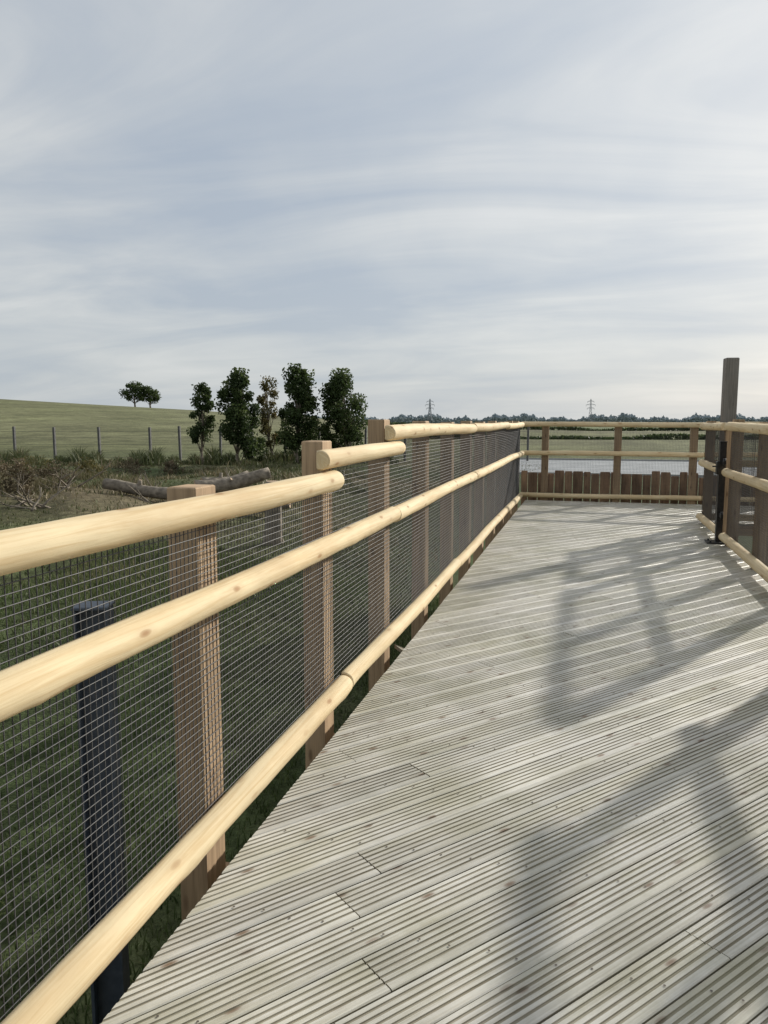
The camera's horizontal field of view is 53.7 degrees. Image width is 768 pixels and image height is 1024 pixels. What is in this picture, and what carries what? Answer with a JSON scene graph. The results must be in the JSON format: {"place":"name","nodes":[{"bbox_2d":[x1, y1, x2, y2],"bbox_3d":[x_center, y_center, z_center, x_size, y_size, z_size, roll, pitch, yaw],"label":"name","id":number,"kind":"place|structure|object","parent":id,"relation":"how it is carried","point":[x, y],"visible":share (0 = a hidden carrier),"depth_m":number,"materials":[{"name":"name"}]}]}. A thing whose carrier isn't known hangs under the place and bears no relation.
{"place":"outdoors","nodes":[
{"label":"outdoors","id":0,"kind":"place"},
{"bbox_2d":[0,399,756,1023],"bbox_3d":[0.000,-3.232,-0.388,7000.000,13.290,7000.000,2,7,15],"label":"ground","id":1,"kind":"structure","parent":0,"point":[30,415],"depth_m":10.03,"materials":[{"name":"green plant"}]},
{"bbox_2d":[0,458,41,494],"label":"dry bush","id":2,"kind":"object","parent":1,"relation":"on","point":[19,475],"visible":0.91,"depth_m":23.97,"materials":[{"name":"brown plant"}]},
{"bbox_2d":[15,455,56,476],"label":"dry bush","id":3,"kind":"object","parent":1,"relation":"on","point":[36,461],"visible":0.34,"depth_m":42.06,"materials":[{"name":"brown plant"}]},
{"bbox_2d":[0,476,75,510],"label":"dead branches","id":4,"kind":"object","parent":1,"relation":"on","point":[29,502],"visible":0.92,"depth_m":22.11,"materials":[{"name":"wood"}]},
{"bbox_2d":[33,460,73,484],"bbox_3d":[-13.088,-1.420,30.023,1.502,1.288,1.488,2,7,15],"label":"dry bush","id":5,"kind":"object","parent":1,"relation":"on","point":[54,468],"visible":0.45,"depth_m":29.90,"materials":[{"name":"brown plant"}]},
{"bbox_2d":[33,461,111,489],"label":"dead branches","id":6,"kind":"object","parent":1,"relation":"on","point":[67,482],"visible":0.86,"depth_m":27.00,"materials":[{"name":"brown wood"}]},
{"bbox_2d":[0,468,166,499],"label":"dry weeds","id":7,"kind":"object","parent":1,"relation":"on","point":[37,482],"visible":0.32,"depth_m":27.38,"materials":[{"name":"brown plant"}]},
{"bbox_2d":[72,457,110,478],"bbox_3d":[-14.677,-2.115,38.025,1.639,1.342,1.817,2,7,15],"label":"dry bush","id":8,"kind":"object","parent":1,"relation":"on","point":[83,465],"visible":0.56,"depth_m":37.91,"materials":[{"name":"green plant"}]},
{"bbox_2d":[70,601,129,1023],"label":"steel fence post","id":9,"kind":"object","parent":1,"relation":"on","point":[110,985],"visible":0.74,"depth_m":2.52,"materials":[{"name":"metal"}]},
{"bbox_2d":[111,457,151,476],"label":"dry bush","id":10,"kind":"object","parent":1,"relation":"on","point":[131,468],"visible":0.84,"depth_m":43.94,"materials":[{"name":"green plant"}]},
{"bbox_2d":[118,381,147,406],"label":"oak tree","id":11,"kind":"object","parent":1,"relation":"on","point":[130,393],"visible":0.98,"depth_m":285.28,"materials":[{"name":"green plant"}]},
{"bbox_2d":[102,478,167,499],"bbox_3d":[-7.991,-0.755,25.838,3.280,0.746,0.456,1,7,9],"label":"fallen log","id":12,"kind":"object","parent":1,"relation":"on","point":[143,490],"visible":0.69,"depth_m":25.76,"materials":[{"name":"wood"}]},
{"bbox_2d":[127,484,159,503],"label":"dead branches","id":13,"kind":"object","parent":1,"relation":"on","point":[139,494],"visible":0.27,"depth_m":25.11,"materials":[{"name":"wood"}]},
{"bbox_2d":[134,473,163,486],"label":"dead branches","id":14,"kind":"object","parent":1,"relation":"on","point":[147,480],"visible":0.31,"depth_m":31.17,"materials":[{"name":"brown wood"}]},
{"bbox_2d":[138,385,161,407],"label":"oak tree","id":15,"kind":"object","parent":1,"relation":"on","point":[152,395],"visible":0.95,"depth_m":287.19,"materials":[{"name":"green plant"}]},
{"bbox_2d":[155,459,185,474],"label":"dry bush","id":16,"kind":"object","parent":1,"relation":"on","point":[171,464],"visible":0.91,"depth_m":45.87,"materials":[{"name":"green plant"}]},
{"bbox_2d":[0,458,365,502],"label":"bramble scrub","id":17,"kind":"object","parent":1,"relation":"on","point":[276,471],"visible":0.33,"depth_m":41.48,"materials":[{"name":"green plant"}]},
{"bbox_2d":[0,444,398,466],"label":"fence line scrub","id":18,"kind":"object","parent":1,"relation":"on","point":[158,459],"visible":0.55,"depth_m":54.80,"materials":[{"name":"green plant"}]},
{"bbox_2d":[186,382,216,464],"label":"field maple tree","id":19,"kind":"object","parent":1,"relation":"on","point":[206,406],"visible":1,"depth_m":53.38,"materials":[{"name":"green plant"}]},
{"bbox_2d":[200,471,247,479],"bbox_3d":[-6.370,-1.313,30.575,2.027,0.670,0.443,-4,8,-30],"label":"fallen log","id":20,"kind":"object","parent":1,"relation":"on","point":[215,478],"visible":0.29,"depth_m":30.40,"materials":[{"name":"wood"}]},
{"bbox_2d":[194,467,270,492],"bbox_3d":[-5.485,-1.104,27.589,2.768,0.993,0.584,-3,7,-22],"label":"fallen log","id":21,"kind":"object","parent":1,"relation":"on","point":[240,481],"visible":0.85,"depth_m":27.45,"materials":[{"name":"wood"}]},
{"bbox_2d":[214,367,261,463],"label":"field maple tree","id":22,"kind":"object","parent":1,"relation":"on","point":[241,417],"visible":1,"depth_m":51.90,"materials":[{"name":"green plant"}]},
{"bbox_2d":[239,436,268,461],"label":"shrub","id":23,"kind":"object","parent":1,"relation":"on","point":[261,441],"visible":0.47,"depth_m":56.39,"materials":[{"name":"green plant"}]},
{"bbox_2d":[0,426,528,460],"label":"wire fence","id":24,"kind":"object","parent":1,"relation":"on","point":[98,431],"visible":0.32,"depth_m":58.71,"materials":[{"name":"metal"}]},
{"bbox_2d":[256,375,280,457],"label":"birch tree","id":25,"kind":"object","parent":1,"relation":"on","point":[266,428],"visible":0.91,"depth_m":55.30,"materials":[{"name":"green plant"}]},
{"bbox_2d":[0,461,540,654],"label":"rough grass","id":26,"kind":"structure","parent":1,"relation":"on","point":[78,508],"depth_m":18.42,"materials":[{"name":"green plant"}]},
{"bbox_2d":[262,480,283,545],"bbox_3d":[-2.795,0.066,19.155,0.629,1.705,0.635,2,7,15],"label":"tree stump","id":27,"kind":"object","parent":1,"relation":"on","point":[279,528],"visible":0.37,"depth_m":18.98,"materials":[{"name":"wood"}]},
{"bbox_2d":[275,363,320,462],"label":"field maple tree","id":28,"kind":"object","parent":1,"relation":"on","point":[297,388],"visible":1,"depth_m":52.02,"materials":[{"name":"green plant"}]},
{"bbox_2d":[297,439,320,460],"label":"shrub","id":29,"kind":"object","parent":1,"relation":"on","point":[300,453],"visible":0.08,"depth_m":56.62,"materials":[{"name":"green plant"}]},
{"bbox_2d":[315,368,367,448],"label":"field maple tree","id":30,"kind":"object","parent":1,"relation":"on","point":[346,426],"visible":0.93,"depth_m":53.02,"materials":[{"name":"green plant"}]},
{"bbox_2d":[426,399,434,419],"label":"electricity pylon","id":31,"kind":"object","parent":1,"relation":"on","point":[430,401],"visible":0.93,"depth_m":1039.25,"materials":[{"name":"metal"}]},
{"bbox_2d":[101,500,767,1023],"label":"timber deck","id":32,"kind":"structure","parent":1,"relation":"on","point":[531,784],"depth_m":2.85,"materials":[{"name":"grey wood"}]},
{"bbox_2d":[0,419,524,1023],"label":"timber railing","id":33,"kind":"object","parent":32,"relation":"on","point":[186,619],"visible":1,"depth_m":2.70,"materials":[{"name":"brown wood"}]},
{"bbox_2d":[704,441,727,543],"bbox_3d":[4.116,-0.240,9.332,0.240,1.254,0.290,2,7,15],"label":"steel gate post","id":34,"kind":"object","parent":32,"relation":"on","point":[720,466],"visible":0.89,"depth_m":9.32,"materials":[{"name":"black metal"}]},
{"bbox_2d":[310,413,767,420],"bbox_3d":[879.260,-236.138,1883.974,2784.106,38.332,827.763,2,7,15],"label":"distant woodland","id":35,"kind":"object","parent":1,"relation":"on","point":[558,418],"visible":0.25,"depth_m":2280.49,"materials":[{"name":"green plant"}]},
{"bbox_2d":[363,421,718,430],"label":"hedgerow","id":36,"kind":"object","parent":1,"relation":"on","point":[608,429],"visible":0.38,"depth_m":241.74,"materials":[{"name":"green plant"}]},
{"bbox_2d":[360,416,767,422],"bbox_3d":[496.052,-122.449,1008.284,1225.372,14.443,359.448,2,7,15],"label":"distant treeline","id":37,"kind":"object","parent":1,"relation":"on","point":[562,420],"visible":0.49,"depth_m":1183.62,"materials":[{"name":"green plant"}]},
{"bbox_2d":[398,419,766,423],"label":"distant treeline","id":38,"kind":"object","parent":1,"relation":"on","point":[458,422],"visible":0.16,"depth_m":671.60,"materials":[{"name":"green plant"}]},
{"bbox_2d":[409,432,758,439],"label":"hedgerow","id":39,"kind":"object","parent":1,"relation":"on","point":[685,436],"visible":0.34,"depth_m":126.95,"materials":[{"name":"green plant"}]},
{"bbox_2d":[587,400,595,420],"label":"electricity pylon","id":40,"kind":"object","parent":1,"relation":"on","point":[590,401],"visible":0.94,"depth_m":1108.52,"materials":[{"name":"metal"}]},
{"bbox_2d":[519,458,756,477],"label":"water","id":41,"kind":"structure","parent":1,"relation":"on","point":[634,466],"depth_m":51.56,"materials":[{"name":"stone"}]},
{"bbox_2d":[520,422,757,505],"bbox_3d":[5.756,0.004,13.860,6.465,3.291,0.243,2,7,15],"label":"timber railing","id":42,"kind":"object","parent":1,"relation":"on","point":[549,489],"visible":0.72,"depth_m":14.13,"materials":[{"name":"brown wood"}]},
{"bbox_2d":[715,358,739,517],"bbox_3d":[4.888,-0.190,10.908,0.170,3.980,0.170,1,7,9],"label":"tall timber post","id":43,"kind":"object","parent":1,"relation":"on","point":[729,394],"visible":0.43,"depth_m":10.65,"materials":[{"name":"grey wood"}]},
{"bbox_2d":[696,419,767,582],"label":"timber railing","id":44,"kind":"object","parent":1,"relation":"on","point":[735,431],"visible":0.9,"depth_m":8.40,"materials":[{"name":"brown wood"}]},
{"bbox_2d":[711,422,767,566],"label":"timber railing","id":45,"kind":"object","parent":1,"relation":"on","point":[745,484],"visible":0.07,"depth_m":10.99,"materials":[{"name":"brown wood"}]},
{"bbox_2d":[0,0,767,419],"label":"sky","id":46,"kind":"structure","parent":0,"point":[479,209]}
]}

